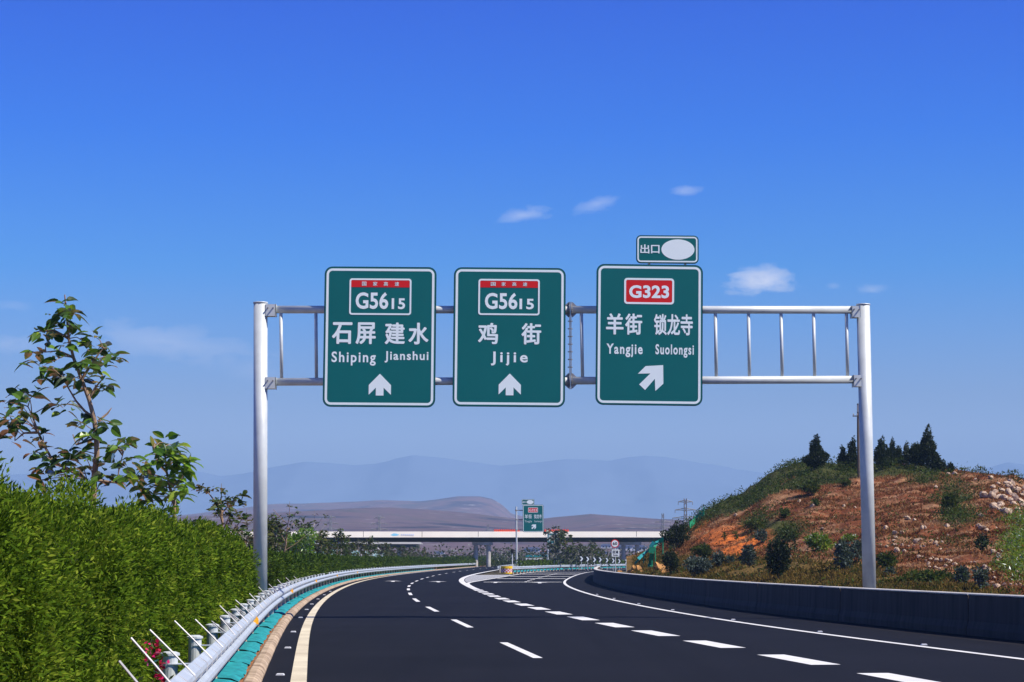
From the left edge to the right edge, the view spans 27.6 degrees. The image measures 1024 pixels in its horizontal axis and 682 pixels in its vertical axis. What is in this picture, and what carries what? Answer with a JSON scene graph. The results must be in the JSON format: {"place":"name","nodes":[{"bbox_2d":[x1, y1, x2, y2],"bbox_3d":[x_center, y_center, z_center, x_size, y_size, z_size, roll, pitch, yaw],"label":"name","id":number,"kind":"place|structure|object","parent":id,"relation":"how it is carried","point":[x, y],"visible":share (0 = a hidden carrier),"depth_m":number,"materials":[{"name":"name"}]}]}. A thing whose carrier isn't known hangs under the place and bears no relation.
{"place":"outdoors","nodes":[
{"label":"outdoors","id":0,"kind":"place"},
{"bbox_2d":[138,634,173,681],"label":"flowering shrub","id":1,"kind":"object","parent":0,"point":[156,653],"visible":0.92,"depth_m":17.02,"materials":[{"name":"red plant"}]},
{"bbox_2d":[170,496,522,518],"bbox_3d":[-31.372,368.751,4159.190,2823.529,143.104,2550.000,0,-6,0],"label":"purple hills","id":2,"kind":"structure","parent":0,"point":[478,505],"depth_m":4392.70,"materials":[{"name":"purple"}]},
{"bbox_2d":[217,566,480,681],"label":"verge","id":3,"kind":"structure","parent":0,"point":[249,666],"depth_m":37.74,"materials":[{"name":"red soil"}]},
{"bbox_2d":[0,295,146,507],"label":"broadleaf sapling","id":4,"kind":"object","parent":3,"relation":"on","point":[67,313],"visible":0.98,"depth_m":38.00,"materials":[{"name":"green plant"}]},
{"bbox_2d":[122,431,203,515],"bbox_3d":[-7.296,3.996,43.967,1.728,4.287,1.837,0,-6,0],"label":"broadleaf sapling","id":5,"kind":"object","parent":3,"relation":"on","point":[174,455],"visible":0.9,"depth_m":43.84,"materials":[{"name":"green plant"}]},
{"bbox_2d":[190,483,252,542],"bbox_3d":[-8.394,6.092,61.633,2.016,3.791,1.611,-4,-7,35],"label":"broadleaf sapling","id":6,"kind":"object","parent":3,"relation":"on","point":[218,504],"visible":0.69,"depth_m":61.82,"materials":[{"name":"green plant"}]},
{"bbox_2d":[217,662,247,681],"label":"ground sheet","id":7,"kind":"object","parent":3,"relation":"on","point":[236,671],"visible":0.48,"depth_m":28.46,"materials":[{"name":"fabric"}]},
{"bbox_2d":[230,651,255,663],"bbox_3d":[-4.343,4.922,32.530,0.646,0.105,3.690,1,-6,-5],"label":"ground sheet","id":8,"kind":"object","parent":3,"relation":"on","point":[247,657],"visible":0.52,"depth_m":32.34,"materials":[{"name":"fabric"}]},
{"bbox_2d":[228,513,267,554],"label":"broadleaf sapling","id":9,"kind":"object","parent":3,"relation":"on","point":[247,524],"visible":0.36,"depth_m":69.65,"materials":[{"name":"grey plant"}]},
{"bbox_2d":[239,641,260,652],"bbox_3d":[-4.719,5.339,36.484,0.649,0.097,3.641,1,-6,-5],"label":"ground sheet","id":10,"kind":"object","parent":3,"relation":"on","point":[251,646],"visible":0.53,"depth_m":36.15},
{"bbox_2d":[247,633,266,643],"bbox_3d":[-5.097,5.751,40.451,0.642,0.100,3.708,1,-6,-5],"label":"ground sheet","id":11,"kind":"object","parent":3,"relation":"on","point":[261,637],"visible":0.56,"depth_m":40.47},
{"bbox_2d":[253,627,271,634],"bbox_3d":[-5.463,6.165,44.430,0.649,0.102,3.703,1,-6,-5],"label":"ground sheet","id":12,"kind":"object","parent":3,"relation":"on","point":[264,630],"visible":0.51,"depth_m":44.34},
{"bbox_2d":[259,622,275,628],"bbox_3d":[-5.824,6.578,48.393,0.648,0.103,3.659,1,-6,-5],"label":"ground sheet","id":13,"kind":"object","parent":3,"relation":"on","point":[267,624],"visible":0.55,"depth_m":48.20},
{"bbox_2d":[264,617,278,623],"bbox_3d":[-6.184,6.994,52.391,0.638,0.107,3.665,1,-6,-5],"label":"ground sheet","id":14,"kind":"object","parent":3,"relation":"on","point":[272,619],"visible":0.6,"depth_m":52.40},
{"bbox_2d":[267,520,282,549],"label":"median tree","id":15,"kind":"object","parent":3,"relation":"on","point":[269,527],"visible":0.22,"depth_m":108.05,"materials":[{"name":"green plant"}]},
{"bbox_2d":[267,515,293,551],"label":"median tree","id":16,"kind":"object","parent":3,"relation":"on","point":[279,524],"visible":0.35,"depth_m":121.70,"materials":[{"name":"green plant"}]},
{"bbox_2d":[273,501,309,551],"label":"broadleaf sapling","id":17,"kind":"object","parent":3,"relation":"on","point":[292,527],"visible":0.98,"depth_m":111.65,"materials":[{"name":"green plant"}]},
{"bbox_2d":[118,563,475,681],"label":"guardrail","id":18,"kind":"object","parent":3,"relation":"on","point":[210,661],"visible":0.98,"depth_m":28.02,"materials":[{"name":"metal"}]},
{"bbox_2d":[284,527,319,554],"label":"round tree","id":19,"kind":"object","parent":3,"relation":"on","point":[295,538],"visible":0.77,"depth_m":129.09,"materials":[{"name":"green plant"}]},
{"bbox_2d":[294,516,316,551],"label":"median tree","id":20,"kind":"object","parent":3,"relation":"on","point":[308,524],"visible":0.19,"depth_m":147.49,"materials":[{"name":"green plant"}]},
{"bbox_2d":[295,510,327,552],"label":"broadleaf sapling","id":21,"kind":"object","parent":3,"relation":"on","point":[314,520],"visible":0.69,"depth_m":139.37,"materials":[{"name":"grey plant"}]},
{"bbox_2d":[314,530,333,553],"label":"median tree","id":22,"kind":"object","parent":3,"relation":"on","point":[327,544],"visible":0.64,"depth_m":162.41,"materials":[{"name":"green plant"}]},
{"bbox_2d":[328,534,349,554],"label":"median tree","id":23,"kind":"object","parent":3,"relation":"on","point":[342,538],"visible":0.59,"depth_m":182.06,"materials":[{"name":"green plant"}]},
{"bbox_2d":[331,527,350,554],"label":"median tree","id":24,"kind":"object","parent":3,"relation":"on","point":[339,534],"visible":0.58,"depth_m":186.28,"materials":[{"name":"green plant"}]},
{"bbox_2d":[346,538,358,554],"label":"median tree","id":25,"kind":"object","parent":3,"relation":"on","point":[351,546],"visible":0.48,"depth_m":202.77,"materials":[{"name":"green plant"}]},
{"bbox_2d":[353,539,366,555],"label":"median tree","id":26,"kind":"object","parent":3,"relation":"on","point":[358,545],"visible":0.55,"depth_m":219.81,"materials":[{"name":"green plant"}]},
{"bbox_2d":[359,538,377,555],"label":"median tree","id":27,"kind":"object","parent":3,"relation":"on","point":[365,547],"visible":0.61,"depth_m":223.97,"materials":[{"name":"green plant"}]},
{"bbox_2d":[177,508,688,560],"bbox_3d":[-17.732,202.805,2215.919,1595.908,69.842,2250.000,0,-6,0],"label":"brown hills","id":28,"kind":"structure","parent":0,"point":[395,520],"depth_m":2165.63,"materials":[{"name":"soil"}]},
{"bbox_2d":[0,455,1023,519],"bbox_3d":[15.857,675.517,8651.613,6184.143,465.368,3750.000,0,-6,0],"label":"mountains","id":29,"kind":"structure","parent":0,"point":[654,487],"depth_m":8737.09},
{"bbox_2d":[0,0,1023,475],"label":"sky","id":30,"kind":"structure","parent":0,"point":[169,169],"materials":[{"name":"blue"}]},
{"bbox_2d":[469,566,625,581],"bbox_3d":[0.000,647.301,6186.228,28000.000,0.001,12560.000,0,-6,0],"label":"ground","id":31,"kind":"structure","parent":0,"point":[496,572],"depth_m":249.64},
{"bbox_2d":[0,451,262,681],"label":"hedge","id":32,"kind":"object","parent":31,"relation":"on","point":[89,590],"visible":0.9,"depth_m":17.35,"materials":[{"name":"plant"}]},
{"bbox_2d":[321,515,339,549],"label":"power pylon","id":33,"kind":"object","parent":31,"relation":"on","point":[329,522],"visible":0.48,"depth_m":946.22,"materials":[{"name":"metal"}]},
{"bbox_2d":[248,547,442,589],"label":"hedge","id":34,"kind":"object","parent":31,"relation":"on","point":[282,567],"visible":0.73,"depth_m":120.76,"materials":[{"name":"plant"}]},
{"bbox_2d":[280,542,421,555],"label":"ramp bridge","id":35,"kind":"structure","parent":31,"relation":"on","point":[398,545],"depth_m":538.15,"materials":[{"name":"white paint"}]},
{"bbox_2d":[243,566,474,681],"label":"kerb","id":36,"kind":"structure","parent":31,"relation":"on","point":[258,670],"depth_m":41.62,"materials":[{"name":"concrete"}]},
{"bbox_2d":[370,516,388,550],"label":"power pylon","id":37,"kind":"object","parent":31,"relation":"on","point":[379,528],"visible":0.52,"depth_m":956.16,"materials":[{"name":"metal"}]},
{"bbox_2d":[232,531,663,566],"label":"road bridge","id":38,"kind":"structure","parent":31,"relation":"on","point":[623,542],"depth_m":427.65,"materials":[{"name":"white paint"}]},
{"bbox_2d":[434,555,506,567],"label":"hedge","id":39,"kind":"object","parent":31,"relation":"on","point":[456,559],"visible":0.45,"depth_m":381.36,"materials":[{"name":"plant"}]},
{"bbox_2d":[347,542,658,565],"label":"scrub","id":40,"kind":"object","parent":31,"relation":"on","point":[496,556],"visible":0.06,"depth_m":485.05,"materials":[{"name":"green plant"}]},
{"bbox_2d":[501,566,512,573],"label":"crash cushion","id":41,"kind":"object","parent":31,"relation":"on","point":[506,569],"visible":1,"depth_m":226.22,"materials":[{"name":"yellow plastic"}]},
{"bbox_2d":[515,507,522,569],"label":"sign post","id":42,"kind":"object","parent":31,"relation":"on","point":[516,519],"visible":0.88,"depth_m":299.02,"materials":[{"name":"metal"}]},
{"bbox_2d":[523,505,543,531],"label":"direction sign","id":43,"kind":"object","parent":42,"relation":"attached to","point":[533,518],"visible":1,"depth_m":298.97,"materials":[{"name":"metal"}]},
{"bbox_2d":[522,499,533,504],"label":"exit plate","id":44,"kind":"object","parent":43,"relation":"on","point":[527,501],"visible":1,"depth_m":299.21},
{"bbox_2d":[540,544,553,559],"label":"median tree","id":45,"kind":"object","parent":31,"relation":"on","point":[549,548],"visible":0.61,"depth_m":328.04,"materials":[{"name":"green plant"}]},
{"bbox_2d":[480,559,624,566],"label":"hedge","id":46,"kind":"object","parent":31,"relation":"on","point":[502,562],"visible":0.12,"depth_m":444.63,"materials":[{"name":"green plant"}]},
{"bbox_2d":[543,526,565,568],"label":"median tree","id":47,"kind":"object","parent":31,"relation":"on","point":[554,536],"visible":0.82,"depth_m":316.26,"materials":[{"name":"green plant"}]},
{"bbox_2d":[552,544,566,564],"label":"median tree","id":48,"kind":"object","parent":31,"relation":"on","point":[560,556],"visible":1,"depth_m":298.24,"materials":[{"name":"green plant"}]},
{"bbox_2d":[550,528,572,567],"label":"median tree","id":49,"kind":"object","parent":31,"relation":"on","point":[569,536],"visible":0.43,"depth_m":320.62,"materials":[{"name":"green plant"}]},
{"bbox_2d":[554,533,572,569],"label":"median tree","id":50,"kind":"object","parent":31,"relation":"on","point":[565,544],"visible":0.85,"depth_m":298.58,"materials":[{"name":"green plant"}]},
{"bbox_2d":[253,301,875,613],"bbox_3d":[1.452,3.314,57.366,17.547,8.828,0.900,0,-6,0],"label":"sign gantry","id":51,"kind":"object","parent":31,"relation":"on","point":[859,312],"visible":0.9,"depth_m":57.50,"materials":[{"name":"metal"}]},
{"bbox_2d":[323,266,436,407],"bbox_3d":[-3.646,-0.115,57.526,3.091,3.888,0.112,0,-6,0],"label":"direction sign","id":52,"kind":"object","parent":51,"relation":"attached to","point":[379,348],"visible":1,"depth_m":57.48,"materials":[{"name":"metal"}]},
{"bbox_2d":[452,267,565,406],"bbox_3d":[-0.075,-0.106,57.526,3.091,3.857,0.112,0,-6,0],"label":"direction sign","id":53,"kind":"object","parent":51,"relation":"attached to","point":[508,337],"visible":1,"depth_m":57.48,"materials":[{"name":"metal"}]},
{"bbox_2d":[595,264,702,405],"bbox_3d":[3.786,-0.170,57.533,2.941,3.907,0.110,1,-6,0],"label":"direction sign","id":54,"kind":"object","parent":51,"relation":"attached to","point":[649,334],"visible":1,"depth_m":57.48,"materials":[{"name":"metal"}]},
{"bbox_2d":[636,235,698,264],"bbox_3d":[4.301,-2.293,57.757,1.729,1.261,0.115,0,-6,0],"label":"exit plate","id":55,"kind":"object","parent":54,"relation":"attached to","point":[662,249],"visible":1,"depth_m":57.73,"materials":[{"name":"metal"}]},
{"bbox_2d":[513,559,624,569],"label":"guardrail","id":56,"kind":"object","parent":31,"relation":"on","point":[534,562],"visible":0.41,"depth_m":307.30,"materials":[{"name":"metal"}]},
{"bbox_2d":[564,546,576,570],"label":"median tree","id":57,"kind":"object","parent":31,"relation":"on","point":[570,558],"visible":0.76,"depth_m":288.31,"materials":[{"name":"green plant"}]},
{"bbox_2d":[571,549,582,566],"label":"median tree","id":58,"kind":"object","parent":31,"relation":"on","point":[575,557],"visible":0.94,"depth_m":283.40,"materials":[{"name":"green plant"}]},
{"bbox_2d":[581,545,593,570],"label":"median tree","id":59,"kind":"object","parent":31,"relation":"on","point":[590,551],"visible":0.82,"depth_m":283.40,"materials":[{"name":"green plant"}]},
{"bbox_2d":[587,545,602,566],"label":"median tree","id":60,"kind":"object","parent":31,"relation":"on","point":[596,555],"visible":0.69,"depth_m":294.43,"materials":[{"name":"green plant"}]},
{"bbox_2d":[611,539,618,571],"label":"speed limit sign","id":61,"kind":"object","parent":31,"relation":"on","point":[615,544],"visible":0.99,"depth_m":230.84,"materials":[{"name":"white metal"}]},
{"bbox_2d":[672,498,695,521],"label":"power pylon","id":62,"kind":"object","parent":31,"relation":"on","point":[685,509],"visible":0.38,"depth_m":697.63,"materials":[{"name":"metal"}]},
{"bbox_2d":[593,566,1023,640],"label":"retaining wall","id":63,"kind":"structure","parent":31,"relation":"on","point":[1000,616],"depth_m":54.24,"materials":[{"name":"concrete"}]},
{"bbox_2d":[262,565,942,681],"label":"road","id":64,"kind":"structure","parent":0,"point":[382,629],"depth_m":39.01,"materials":[{"name":"asphalt"}]},
{"bbox_2d":[290,566,1023,681],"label":"road markings","id":65,"kind":"object","parent":64,"relation":"on","point":[299,671],"visible":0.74,"depth_m":43.85,"materials":[{"name":"paint"}]},
{"bbox_2d":[470,568,1023,681],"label":"exit ramp","id":66,"kind":"structure","parent":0,"point":[909,660],"depth_m":46.41,"materials":[{"name":"asphalt"}]},
{"bbox_2d":[509,564,625,574],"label":"guardrail","id":67,"kind":"object","parent":66,"relation":"on","point":[540,567],"visible":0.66,"depth_m":278.67,"materials":[{"name":"metal"}]},
{"bbox_2d":[598,584,1023,645],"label":"road shoulder","id":68,"kind":"object","parent":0,"point":[995,640],"visible":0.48,"depth_m":49.85},
{"bbox_2d":[626,462,1023,594],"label":"hill","id":69,"kind":"structure","parent":0,"point":[779,496],"depth_m":141.80,"materials":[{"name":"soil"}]},
{"bbox_2d":[635,537,663,567],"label":"net fence","id":70,"kind":"object","parent":69,"relation":"on","point":[651,549],"visible":0.9,"depth_m":149.23,"materials":[{"name":"fabric"}]},
{"bbox_2d":[661,550,679,574],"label":"evergreen bush","id":71,"kind":"object","parent":69,"relation":"on","point":[670,560],"visible":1,"depth_m":134.55,"materials":[{"name":"green plant"}]},
{"bbox_2d":[659,519,691,550],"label":"evergreen bush","id":72,"kind":"object","parent":69,"relation":"on","point":[675,531],"visible":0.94,"depth_m":158.25,"materials":[{"name":"green plant"}]},
{"bbox_2d":[689,507,703,527],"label":"slope net","id":73,"kind":"object","parent":69,"relation":"on","point":[696,516],"visible":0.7,"depth_m":169.11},
{"bbox_2d":[682,555,712,577],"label":"grey bush","id":74,"kind":"object","parent":69,"relation":"on","point":[698,564],"visible":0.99,"depth_m":126.50,"materials":[{"name":"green plant"}]},
{"bbox_2d":[689,542,712,557],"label":"shrub","id":75,"kind":"object","parent":69,"relation":"on","point":[704,549],"visible":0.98,"depth_m":137.40,"materials":[{"name":"green plant"}]},
{"bbox_2d":[710,550,724,565],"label":"grey bush","id":76,"kind":"object","parent":69,"relation":"on","point":[718,559],"visible":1,"depth_m":127.86,"materials":[{"name":"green plant"}]},
{"bbox_2d":[737,543,757,565],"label":"grey bush","id":77,"kind":"object","parent":69,"relation":"on","point":[748,550],"visible":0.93,"depth_m":121.06,"materials":[{"name":"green plant"}]},
{"bbox_2d":[739,516,760,530],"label":"shrub","id":78,"kind":"object","parent":69,"relation":"on","point":[749,523],"visible":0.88,"depth_m":145.21,"materials":[{"name":"green plant"}]},
{"bbox_2d":[753,528,767,542],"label":"grey bush","id":79,"kind":"object","parent":69,"relation":"on","point":[762,533],"visible":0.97,"depth_m":135.26,"materials":[{"name":"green plant"}]},
{"bbox_2d":[764,532,797,578],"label":"evergreen bush","id":80,"kind":"object","parent":69,"relation":"on","point":[779,554],"visible":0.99,"depth_m":108.07,"materials":[{"name":"green plant"}]},
{"bbox_2d":[778,507,790,518],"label":"shrub","id":81,"kind":"object","parent":69,"relation":"on","point":[784,513],"visible":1,"depth_m":142.09,"materials":[{"name":"green plant"}]},
{"bbox_2d":[776,526,798,540],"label":"shrub","id":82,"kind":"object","parent":69,"relation":"on","point":[787,531],"visible":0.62,"depth_m":132.06,"materials":[{"name":"green plant"}]},
{"bbox_2d":[794,480,820,494],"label":"shrub","id":83,"kind":"object","parent":69,"relation":"on","point":[808,486],"visible":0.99,"depth_m":156.82,"materials":[{"name":"green plant"}]},
{"bbox_2d":[800,433,830,468],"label":"crest tree","id":84,"kind":"object","parent":69,"relation":"on","point":[815,456],"visible":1,"depth_m":168.42,"materials":[{"name":"green plant"}]},
{"bbox_2d":[802,531,835,551],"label":"lime bush","id":85,"kind":"object","parent":69,"relation":"on","point":[822,541],"visible":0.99,"depth_m":123.17,"materials":[{"name":"green plant"}]},
{"bbox_2d":[630,549,1022,594],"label":"olive grass","id":86,"kind":"structure","parent":69,"relation":"on","point":[790,575],"depth_m":106.95,"materials":[{"name":"plant"}]},
{"bbox_2d":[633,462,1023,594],"bbox_3d":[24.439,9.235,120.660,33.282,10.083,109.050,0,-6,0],"label":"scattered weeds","id":87,"kind":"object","parent":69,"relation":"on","point":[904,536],"visible":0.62,"depth_m":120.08,"materials":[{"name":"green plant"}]},
{"bbox_2d":[668,454,990,551],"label":"undergrowth","id":88,"kind":"object","parent":69,"relation":"on","point":[958,511],"visible":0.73,"depth_m":162.29,"materials":[{"name":"green plant"}]},
{"bbox_2d":[837,445,846,468],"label":"crest tree","id":89,"kind":"object","parent":69,"relation":"on","point":[840,456],"visible":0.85,"depth_m":170.21,"materials":[{"name":"green plant"}]},
{"bbox_2d":[832,539,854,568],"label":"grey bush","id":90,"kind":"object","parent":69,"relation":"on","point":[842,549],"visible":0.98,"depth_m":109.55,"materials":[{"name":"green plant"}]},
{"bbox_2d":[837,478,851,486],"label":"shrub","id":91,"kind":"object","parent":69,"relation":"on","point":[846,482],"visible":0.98,"depth_m":159.19,"materials":[{"name":"green plant"}]},
{"bbox_2d":[840,533,857,542],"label":"lime bush","id":92,"kind":"object","parent":69,"relation":"on","point":[848,537],"visible":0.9,"depth_m":124.50,"materials":[{"name":"green plant"}]},
{"bbox_2d":[843,435,856,469],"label":"crest tree","id":93,"kind":"object","parent":69,"relation":"on","point":[850,455],"visible":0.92,"depth_m":169.79,"materials":[{"name":"green plant"}]},
{"bbox_2d":[845,538,861,561],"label":"grey bush","id":94,"kind":"object","parent":69,"relation":"on","point":[856,546],"visible":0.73,"depth_m":111.51,"materials":[{"name":"green plant"}]},
{"bbox_2d":[853,404,859,477],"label":"utility pole","id":95,"kind":"object","parent":69,"relation":"on","point":[858,457],"visible":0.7,"depth_m":163.33,"materials":[{"name":"metal"}]},
{"bbox_2d":[874,435,895,466],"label":"crest tree","id":96,"kind":"object","parent":69,"relation":"on","point":[881,453],"visible":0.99,"depth_m":168.13,"materials":[{"name":"green plant"}]},
{"bbox_2d":[875,549,897,567],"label":"shrub","id":97,"kind":"object","parent":69,"relation":"on","point":[889,560],"visible":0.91,"depth_m":107.60,"materials":[{"name":"green plant"}]},
{"bbox_2d":[889,437,898,460],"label":"crest tree","id":98,"kind":"object","parent":69,"relation":"on","point":[892,449],"visible":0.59,"depth_m":173.05,"materials":[{"name":"green plant"}]},
{"bbox_2d":[900,442,909,464],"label":"crest tree","id":99,"kind":"object","parent":69,"relation":"on","point":[905,447],"visible":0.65,"depth_m":170.61,"materials":[{"name":"green plant"}]},
{"bbox_2d":[905,441,921,465],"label":"crest tree","id":100,"kind":"object","parent":69,"relation":"on","point":[913,452],"visible":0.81,"depth_m":168.70,"materials":[{"name":"green plant"}]},
{"bbox_2d":[895,568,954,581],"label":"shrub","id":101,"kind":"object","parent":69,"relation":"on","point":[940,574],"visible":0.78,"depth_m":93.58,"materials":[{"name":"green plant"}]},
{"bbox_2d":[915,424,940,467],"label":"crest tree","id":102,"kind":"object","parent":69,"relation":"on","point":[928,447],"visible":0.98,"depth_m":166.75,"materials":[{"name":"green plant"}]},
{"bbox_2d":[929,453,940,469],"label":"crest tree","id":103,"kind":"object","parent":69,"relation":"on","point":[935,463],"visible":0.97,"depth_m":166.13,"materials":[{"name":"green plant"}]},
{"bbox_2d":[940,491,958,512],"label":"shrub","id":104,"kind":"object","parent":69,"relation":"on","point":[951,499],"visible":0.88,"depth_m":133.83,"materials":[{"name":"green plant"}]},
{"bbox_2d":[950,565,970,583],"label":"grey bush","id":105,"kind":"object","parent":69,"relation":"on","point":[960,570],"visible":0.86,"depth_m":91.18,"materials":[{"name":"green plant"}]},
{"bbox_2d":[971,566,989,587],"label":"grey bush","id":106,"kind":"object","parent":69,"relation":"on","point":[980,577],"visible":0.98,"depth_m":86.13,"materials":[{"name":"green plant"}]},
{"bbox_2d":[973,532,992,550],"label":"shrub","id":107,"kind":"object","parent":69,"relation":"on","point":[983,540],"visible":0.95,"depth_m":110.04,"materials":[{"name":"green plant"}]},
{"bbox_2d":[986,500,1023,583],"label":"lime undergrowth","id":108,"kind":"object","parent":69,"relation":"on","point":[1020,536],"visible":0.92,"depth_m":105.33,"materials":[{"name":"green plant"}]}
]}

